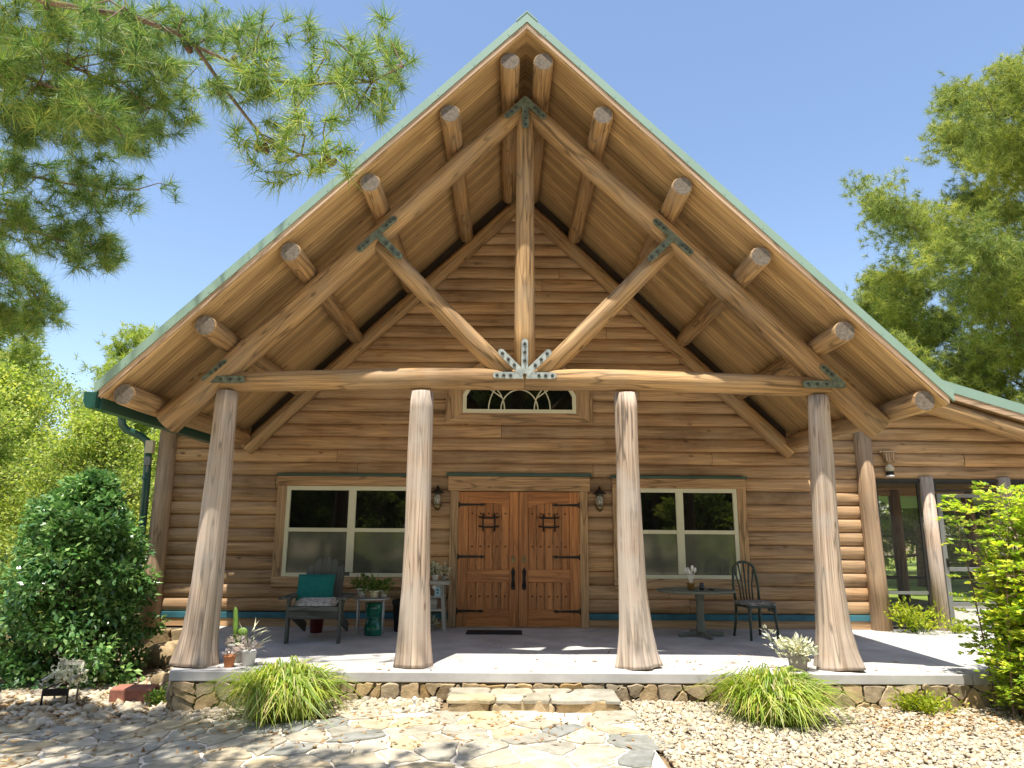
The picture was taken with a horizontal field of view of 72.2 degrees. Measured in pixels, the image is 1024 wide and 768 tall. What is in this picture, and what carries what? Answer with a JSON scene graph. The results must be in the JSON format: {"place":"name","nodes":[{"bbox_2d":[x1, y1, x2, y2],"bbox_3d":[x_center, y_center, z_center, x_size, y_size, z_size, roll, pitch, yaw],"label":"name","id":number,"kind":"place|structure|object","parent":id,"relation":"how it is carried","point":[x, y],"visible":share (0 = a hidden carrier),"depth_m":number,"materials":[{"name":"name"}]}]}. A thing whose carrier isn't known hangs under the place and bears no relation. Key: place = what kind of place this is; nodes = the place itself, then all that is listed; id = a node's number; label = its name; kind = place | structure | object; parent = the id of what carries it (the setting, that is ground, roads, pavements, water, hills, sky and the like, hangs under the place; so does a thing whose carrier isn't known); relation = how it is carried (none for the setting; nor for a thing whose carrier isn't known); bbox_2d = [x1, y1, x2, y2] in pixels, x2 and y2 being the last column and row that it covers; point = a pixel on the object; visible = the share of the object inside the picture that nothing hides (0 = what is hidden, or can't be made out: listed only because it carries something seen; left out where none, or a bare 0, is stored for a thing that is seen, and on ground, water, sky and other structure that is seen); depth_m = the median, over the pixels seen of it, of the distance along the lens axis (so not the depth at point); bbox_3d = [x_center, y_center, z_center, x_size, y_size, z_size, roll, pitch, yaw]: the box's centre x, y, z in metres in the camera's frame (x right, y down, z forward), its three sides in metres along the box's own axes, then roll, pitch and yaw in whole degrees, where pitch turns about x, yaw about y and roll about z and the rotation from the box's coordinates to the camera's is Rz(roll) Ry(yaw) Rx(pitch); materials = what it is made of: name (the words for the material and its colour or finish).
{"place":"outdoors","nodes":[
{"label":"outdoors","id":0,"kind":"place"},
{"bbox_2d":[0,706,674,767],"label":"flagstone path","id":1,"kind":"structure","parent":0,"point":[641,754],"depth_m":5.85,"materials":[{"name":"beige stone"}]},
{"bbox_2d":[2,558,999,600],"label":"lawn","id":2,"kind":"structure","parent":0,"point":[958,586],"depth_m":26.25,"materials":[{"name":"green plant"}]},
{"bbox_2d":[0,324,56,572],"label":"young pine tree","id":3,"kind":"object","parent":2,"relation":"on","point":[27,355],"visible":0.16,"depth_m":21.68,"materials":[{"name":"green plant"}]},
{"bbox_2d":[0,358,91,586],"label":"sapling tree","id":4,"kind":"object","parent":2,"relation":"on","point":[57,384],"visible":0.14,"depth_m":26.99,"materials":[{"name":"green plant"}]},
{"bbox_2d":[26,330,159,543],"bbox_3d":[-11.543,2.273,20.975,5.417,8.244,6.229,0,-12,0],"label":"young pine tree","id":5,"kind":"object","parent":2,"relation":"on","point":[142,428],"visible":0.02,"depth_m":20.25,"materials":[{"name":"green plant"}]},
{"bbox_2d":[42,320,161,483],"bbox_3d":[-13.873,2.381,25.188,6.314,9.651,7.156,0,-12,0],"label":"young pine tree","id":6,"kind":"object","parent":2,"relation":"on","point":[120,346],"visible":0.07,"depth_m":25.42,"materials":[{"name":"green plant"}]},
{"bbox_2d":[879,503,915,575],"bbox_3d":[17.520,4.398,35.476,7.689,10.888,8.440,-8,-14,35],"label":"oak tree","id":7,"kind":"object","parent":2,"relation":"on","point":[907,551],"depth_m":33.65,"materials":[{"name":"green plant"}]},
{"bbox_2d":[837,42,1023,562],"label":"pine tree","id":8,"kind":"object","parent":2,"relation":"on","point":[990,146],"visible":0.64,"depth_m":22.01,"materials":[{"name":"green plant"}]},
{"bbox_2d":[844,246,1023,586],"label":"pine tree","id":9,"kind":"object","parent":2,"relation":"on","point":[900,279],"visible":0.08,"depth_m":26.85,"materials":[{"name":"green plant"}]},
{"bbox_2d":[887,511,996,574],"bbox_3d":[22.083,4.508,34.271,8.889,9.641,8.228,0,-12,0],"label":"oak tree","id":10,"kind":"object","parent":2,"relation":"on","point":[946,526],"visible":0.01,"depth_m":33.30,"materials":[{"name":"green plant"}]},
{"bbox_2d":[0,538,1018,767],"bbox_3d":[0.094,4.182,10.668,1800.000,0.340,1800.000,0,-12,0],"label":"ground","id":11,"kind":"structure","parent":0,"point":[667,763],"depth_m":7.69,"materials":[{"name":"brown soil"}]},
{"bbox_2d":[0,379,58,622],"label":"sapling tree","id":12,"kind":"object","parent":11,"relation":"on","point":[9,455],"visible":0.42,"depth_m":14.70,"materials":[{"name":"green plant"}]},
{"bbox_2d":[0,356,74,608],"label":"sapling tree","id":13,"kind":"object","parent":11,"relation":"on","point":[6,376],"visible":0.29,"depth_m":18.18,"materials":[{"name":"green plant"}]},
{"bbox_2d":[0,400,157,618],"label":"sapling tree","id":14,"kind":"object","parent":11,"relation":"on","point":[101,457],"visible":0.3,"depth_m":13.92,"materials":[{"name":"green plant"}]},
{"bbox_2d":[0,466,169,689],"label":"holly bush","id":15,"kind":"object","parent":11,"relation":"on","point":[79,530],"visible":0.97,"depth_m":8.92,"materials":[{"name":"green plant"}]},
{"bbox_2d":[115,427,159,607],"bbox_3d":[-8.892,3.406,17.913,3.534,5.060,3.701,-8,-15,35],"label":"sapling tree","id":16,"kind":"object","parent":11,"relation":"on","point":[155,456],"visible":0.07,"depth_m":17.64,"materials":[{"name":"green plant"}]},
{"bbox_2d":[150,672,168,684],"bbox_3d":[-4.296,3.675,8.684,0.358,0.202,0.211,0,-12,0],"label":"boulder","id":17,"kind":"object","parent":11,"relation":"on","point":[158,678],"visible":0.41,"depth_m":8.62,"materials":[{"name":"stone"}]},
{"bbox_2d":[143,640,177,668],"bbox_3d":[-4.863,3.904,10.040,0.794,0.456,0.494,0,-12,0],"label":"boulder","id":18,"kind":"object","parent":11,"relation":"on","point":[159,654],"visible":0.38,"depth_m":9.87,"materials":[{"name":"stone"}]},
{"bbox_2d":[0,0,429,351],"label":"pine tree","id":19,"kind":"object","parent":11,"relation":"on","point":[73,105],"visible":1,"depth_m":5.10,"materials":[{"name":"green plant"}]},
{"bbox_2d":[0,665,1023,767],"bbox_3d":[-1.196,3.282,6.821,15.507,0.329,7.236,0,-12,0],"label":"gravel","id":20,"kind":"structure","parent":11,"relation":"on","point":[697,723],"depth_m":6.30,"materials":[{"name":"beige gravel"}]},
{"bbox_2d":[40,660,84,705],"bbox_3d":[-4.949,3.306,7.741,0.315,0.433,0.326,2,-12,-7],"label":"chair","id":21,"kind":"object","parent":20,"relation":"on","point":[54,692],"visible":0.8,"depth_m":7.63,"materials":[{"name":"black metal"}]},
{"bbox_2d":[37,651,96,687],"bbox_3d":[-4.881,3.147,7.764,0.590,0.363,0.420,0,-12,0],"label":"dusty plant","id":22,"kind":"object","parent":21,"relation":"on","point":[61,683],"visible":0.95,"depth_m":7.72,"materials":[{"name":"grey plant"}]},
{"bbox_2d":[109,684,159,702],"bbox_3d":[-4.219,3.479,7.848,0.460,0.190,0.220,1,-9,-3],"label":"stone block","id":23,"kind":"object","parent":20,"relation":"on","point":[129,692],"depth_m":7.75,"materials":[{"name":"red stone"}]},
{"bbox_2d":[143,682,167,704],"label":"moss plant","id":24,"kind":"object","parent":20,"relation":"on","point":[157,698],"visible":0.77,"depth_m":7.58,"materials":[{"name":"green plant"}]},
{"bbox_2d":[176,655,387,731],"bbox_3d":[-2.275,2.927,6.865,2.029,0.538,1.878,5,-13,-23],"label":"liriope clump","id":25,"kind":"object","parent":20,"relation":"on","point":[275,692],"visible":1,"depth_m":6.52,"materials":[{"name":"green plant"}]},
{"bbox_2d":[412,696,416,710],"bbox_3d":[-0.937,3.095,6.748,0.044,0.170,0.044,0,-12,0],"label":"garden stake","id":26,"kind":"object","parent":20,"relation":"on","point":[414,699],"visible":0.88,"depth_m":6.74,"materials":[{"name":"white plastic"}]},
{"bbox_2d":[675,663,903,739],"bbox_3d":[2.614,2.938,6.718,2.223,0.498,1.850,0,-12,0],"label":"liriope clump","id":27,"kind":"object","parent":20,"relation":"on","point":[783,697],"visible":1,"depth_m":6.47,"materials":[{"name":"green plant"}]},
{"bbox_2d":[885,685,969,714],"bbox_3d":[4.189,3.205,7.104,0.752,0.270,0.535,-6,-14,29],"label":"ground cover plant","id":28,"kind":"object","parent":20,"relation":"on","point":[924,704],"visible":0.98,"depth_m":7.06,"materials":[{"name":"green plant"}]},
{"bbox_2d":[0,636,1023,766],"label":"leaf litter","id":29,"kind":"object","parent":11,"relation":"on","point":[438,715],"visible":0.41,"depth_m":6.53,"materials":[{"name":"brown plant"}]},
{"bbox_2d":[446,687,620,712],"bbox_3d":[0.202,3.188,6.979,1.698,0.215,0.547,0,-12,0],"label":"stone step","id":30,"kind":"object","parent":11,"relation":"on","point":[556,700],"visible":0.88,"depth_m":6.77,"materials":[{"name":"beige stone"}]},
{"bbox_2d":[83,11,1023,711],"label":"log house","id":31,"kind":"structure","parent":11,"relation":"on","point":[525,289],"depth_m":10.76,"materials":[{"name":"wood"}]},
{"bbox_2d":[270,473,406,586],"bbox_3d":[-2.510,2.267,10.946,2.412,1.724,0.086,0,-12,0],"label":"window","id":32,"kind":"structure","parent":31,"relation":"in","point":[357,521],"depth_m":10.98,"materials":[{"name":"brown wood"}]},
{"bbox_2d":[431,485,444,510],"bbox_3d":[-1.163,1.782,10.990,0.220,0.395,0.237,0,-12,0],"label":"wall lantern","id":33,"kind":"object","parent":31,"relation":"attached to","point":[437,492],"depth_m":10.92,"materials":[{"name":"black metal"}]},
{"bbox_2d":[456,492,518,626],"bbox_3d":[-0.374,2.689,10.869,0.952,2.026,0.111,0,-12,0],"label":"door","id":34,"kind":"structure","parent":31,"relation":"in","point":[506,537],"depth_m":10.89,"materials":[{"name":"brown wood"}]},
{"bbox_2d":[445,358,592,423],"bbox_3d":[0.122,0.107,11.428,2.380,1.080,0.050,0,-12,0],"label":"fan window","id":35,"kind":"structure","parent":31,"relation":"in","point":[462,406],"depth_m":11.37,"materials":[{"name":"brown wood"}]},
{"bbox_2d":[519,492,580,626],"bbox_3d":[0.584,2.697,10.876,0.952,2.026,0.111,0,-12,0],"label":"door","id":36,"kind":"structure","parent":31,"relation":"in","point":[561,508],"depth_m":10.89,"materials":[{"name":"brown wood"}]},
{"bbox_2d":[593,486,605,511],"bbox_3d":[1.371,1.803,11.009,0.220,0.395,0.237,0,-12,0],"label":"wall lantern","id":37,"kind":"object","parent":31,"relation":"attached to","point":[599,492],"depth_m":10.95,"materials":[{"name":"black metal"}]},
{"bbox_2d":[610,476,750,588],"bbox_3d":[2.637,2.309,10.986,2.164,1.724,0.086,0,-12,0],"label":"window","id":38,"kind":"structure","parent":31,"relation":"in","point":[701,522],"depth_m":11.00,"materials":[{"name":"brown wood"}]},
{"bbox_2d":[878,451,897,476],"bbox_3d":[6.014,1.275,11.204,0.300,0.417,0.136,0,-12,0],"label":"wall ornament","id":39,"kind":"object","parent":31,"relation":"attached to","point":[888,457],"depth_m":11.18,"materials":[{"name":"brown wood"}]},
{"bbox_2d":[935,494,1005,629],"bbox_3d":[7.234,2.751,10.952,0.990,2.060,0.100,0,-12,0],"label":"screen door","id":40,"kind":"structure","parent":31,"relation":"in","point":[960,615],"depth_m":10.91,"materials":[{"name":"grey metal"}]},
{"bbox_2d":[930,480,1023,719],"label":"nandina shrub","id":41,"kind":"object","parent":11,"relation":"on","point":[1004,618],"visible":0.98,"depth_m":7.17,"materials":[{"name":"green plant"}]},
{"bbox_2d":[0,0,1023,534],"label":"sky","id":42,"kind":"structure","parent":0,"point":[777,101],"materials":[{"name":"blue"}]},
{"bbox_2d":[169,626,1006,684],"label":"porch floor","id":43,"kind":"structure","parent":0,"point":[459,655],"depth_m":8.28,"materials":[{"name":"concrete"}]},
{"bbox_2d":[221,648,238,667],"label":"potted plant","id":44,"kind":"object","parent":43,"relation":"on","point":[229,660],"visible":1,"depth_m":7.49,"materials":[{"name":"pink plant"}]},
{"bbox_2d":[222,607,252,662],"bbox_3d":[-3.064,2.799,7.860,0.331,0.588,0.330,0,-12,0],"label":"potted plant","id":45,"kind":"object","parent":43,"relation":"on","point":[230,642],"visible":0.76,"depth_m":7.83,"materials":[{"name":"green plant"}]},
{"bbox_2d":[232,619,270,665],"bbox_3d":[-2.845,2.804,7.632,0.490,0.486,0.400,0,-12,0],"label":"potted plant","id":46,"kind":"object","parent":43,"relation":"on","point":[248,655],"visible":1,"depth_m":7.60,"materials":[{"name":"white plant"}]},
{"bbox_2d":[310,619,323,632],"bbox_3d":[-2.816,3.407,10.129,0.244,0.330,0.242,0,-12,0],"label":"flower pot","id":47,"kind":"object","parent":43,"relation":"on","point":[316,625],"visible":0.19,"depth_m":10.04,"materials":[{"name":"red ceramic"}]},
{"bbox_2d":[278,557,356,643],"bbox_3d":[-2.599,2.909,9.554,0.890,1.073,0.928,1,-12,-2],"label":"adirondack chair","id":48,"kind":"object","parent":43,"relation":"on","point":[297,615],"visible":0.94,"depth_m":9.20,"materials":[{"name":"grey paint"}]},
{"bbox_2d":[293,597,338,605],"bbox_3d":[-2.626,2.941,9.411,0.580,0.110,0.420,1,0,-2],"label":"seat cushion","id":49,"kind":"object","parent":48,"relation":"on","point":[320,601],"visible":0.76,"depth_m":9.33,"materials":[{"name":"fabric"}]},
{"bbox_2d":[295,574,335,601],"bbox_3d":[-2.686,2.787,9.605,0.500,0.370,0.100,1,-31,-2],"label":"back cushion","id":50,"kind":"object","parent":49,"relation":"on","point":[315,585],"visible":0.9,"depth_m":9.58,"materials":[{"name":"teal fabric"}]},
{"bbox_2d":[352,596,389,636],"bbox_3d":[-1.993,3.273,9.899,0.495,0.508,0.495,5,-13,-22],"label":"side table","id":51,"kind":"object","parent":43,"relation":"on","point":[367,598],"visible":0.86,"depth_m":9.82,"materials":[{"name":"wood"}]},
{"bbox_2d":[346,572,375,597],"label":"potted plant","id":52,"kind":"object","parent":51,"relation":"on","point":[359,583],"visible":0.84,"depth_m":9.89,"materials":[{"name":"green plant"}]},
{"bbox_2d":[359,574,388,597],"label":"potted plant","id":53,"kind":"object","parent":51,"relation":"on","point":[373,593],"visible":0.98,"depth_m":9.86,"materials":[{"name":"green plant"}]},
{"bbox_2d":[374,577,395,597],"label":"potted plant","id":54,"kind":"object","parent":51,"relation":"on","point":[383,595],"visible":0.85,"depth_m":9.99,"materials":[{"name":"green plant"}]},
{"bbox_2d":[364,601,382,635],"bbox_3d":[-1.953,3.308,9.912,0.250,0.445,0.247,0,-12,0],"label":"garden stool","id":55,"kind":"object","parent":43,"relation":"on","point":[373,624],"visible":0.93,"depth_m":9.83,"materials":[{"name":"green ceramic"}]},
{"bbox_2d":[392,599,399,631],"bbox_3d":[-1.597,3.400,10.325,0.344,0.440,0.340,0,-12,0],"label":"planter","id":56,"kind":"object","parent":43,"relation":"on","point":[396,605],"visible":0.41,"depth_m":10.22,"materials":[{"name":"black ceramic"}]},
{"bbox_2d":[430,614,440,630],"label":"potted plant","id":57,"kind":"object","parent":43,"relation":"on","point":[432,625],"visible":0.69,"depth_m":10.32,"materials":[{"name":"green plant"}]},
{"bbox_2d":[430,580,450,631],"bbox_3d":[-1.257,3.282,10.415,0.660,0.713,0.315,0,-12,0],"label":"plant stand","id":58,"kind":"object","parent":43,"relation":"on","point":[442,584],"visible":0.48,"depth_m":10.35,"materials":[{"name":"white wood"}]},
{"bbox_2d":[430,598,437,608],"bbox_3d":[-1.236,3.245,10.402,0.275,0.147,0.185,0,-12,0],"label":"storage box","id":59,"kind":"object","parent":58,"relation":"on","point":[433,603],"visible":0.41,"depth_m":10.32,"materials":[{"name":"white wood"}]},
{"bbox_2d":[432,585,440,595],"bbox_3d":[-1.094,3.037,10.382,0.187,0.184,0.086,0,-12,0],"label":"birdhouse","id":60,"kind":"object","parent":58,"relation":"on","point":[436,588],"visible":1,"depth_m":10.34,"materials":[{"name":"blue paint"}]},
{"bbox_2d":[430,561,443,580],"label":"potted plant","id":61,"kind":"object","parent":58,"relation":"on","point":[434,577],"visible":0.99,"depth_m":10.46,"materials":[{"name":"green plant"}]},
{"bbox_2d":[436,563,452,580],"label":"potted plant","id":62,"kind":"object","parent":58,"relation":"on","point":[444,577],"visible":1,"depth_m":10.49,"materials":[{"name":"green plant"}]},
{"bbox_2d":[466,630,521,634],"bbox_3d":[-0.257,3.587,10.156,0.800,0.018,0.360,0,-12,0],"label":"door mat","id":63,"kind":"object","parent":43,"relation":"on","point":[495,632],"depth_m":10.07,"materials":[{"name":"black rubber"}]},
{"bbox_2d":[656,587,735,639],"bbox_3d":[2.627,3.253,9.987,1.134,0.642,0.918,0,-12,0],"label":"pedestal table","id":64,"kind":"object","parent":43,"relation":"on","point":[700,624],"visible":0.99,"depth_m":9.90,"materials":[{"name":"grey paint"}]},
{"bbox_2d":[685,565,695,589],"bbox_3d":[2.547,2.748,9.992,0.166,0.344,0.165,11,-16,-40],"label":"flower vase","id":65,"kind":"object","parent":64,"relation":"on","point":[691,584],"visible":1,"depth_m":9.95,"materials":[{"name":"beige ceramic"}]},
{"bbox_2d":[732,560,779,640],"bbox_3d":[3.416,3.045,9.937,0.444,1.048,0.525,3,-12,-11],"label":"metal chair","id":66,"kind":"object","parent":43,"relation":"on","point":[737,563],"visible":0.86,"depth_m":10.10,"materials":[{"name":"black paint"}]},
{"bbox_2d":[734,600,775,611],"bbox_3d":[3.424,3.128,9.888,0.426,0.138,0.400,3,-12,-11],"label":"chair cushion","id":67,"kind":"object","parent":66,"relation":"on","point":[755,603],"visible":0.98,"depth_m":9.74,"materials":[{"name":"grey fabric"}]},
{"bbox_2d":[759,624,818,671],"bbox_3d":[2.996,2.843,7.615,0.630,0.479,0.440,0,-12,0],"label":"potted plant","id":68,"kind":"object","parent":43,"relation":"on","point":[798,657],"visible":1,"depth_m":7.53,"materials":[{"name":"white plant"}]},
{"bbox_2d":[884,595,949,632],"bbox_3d":[6.091,3.457,10.588,0.854,0.541,0.919,-8,-14,33],"label":"lime shrub","id":69,"kind":"object","parent":43,"relation":"on","point":[906,615],"visible":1,"depth_m":10.51,"materials":[{"name":"green plant"}]},
{"bbox_2d":[941,617,974,633],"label":"lime shrub","id":70,"kind":"object","parent":43,"relation":"on","point":[960,629],"visible":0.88,"depth_m":10.41,"materials":[{"name":"green plant"}]},
{"bbox_2d":[699,583,703,589],"bbox_3d":[2.686,2.864,9.946,0.068,0.100,0.067,0,-12,0],"label":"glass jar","id":71,"kind":"object","parent":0,"point":[701,586],"visible":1,"depth_m":9.92,"materials":[{"name":"grey glass"}]}
]}

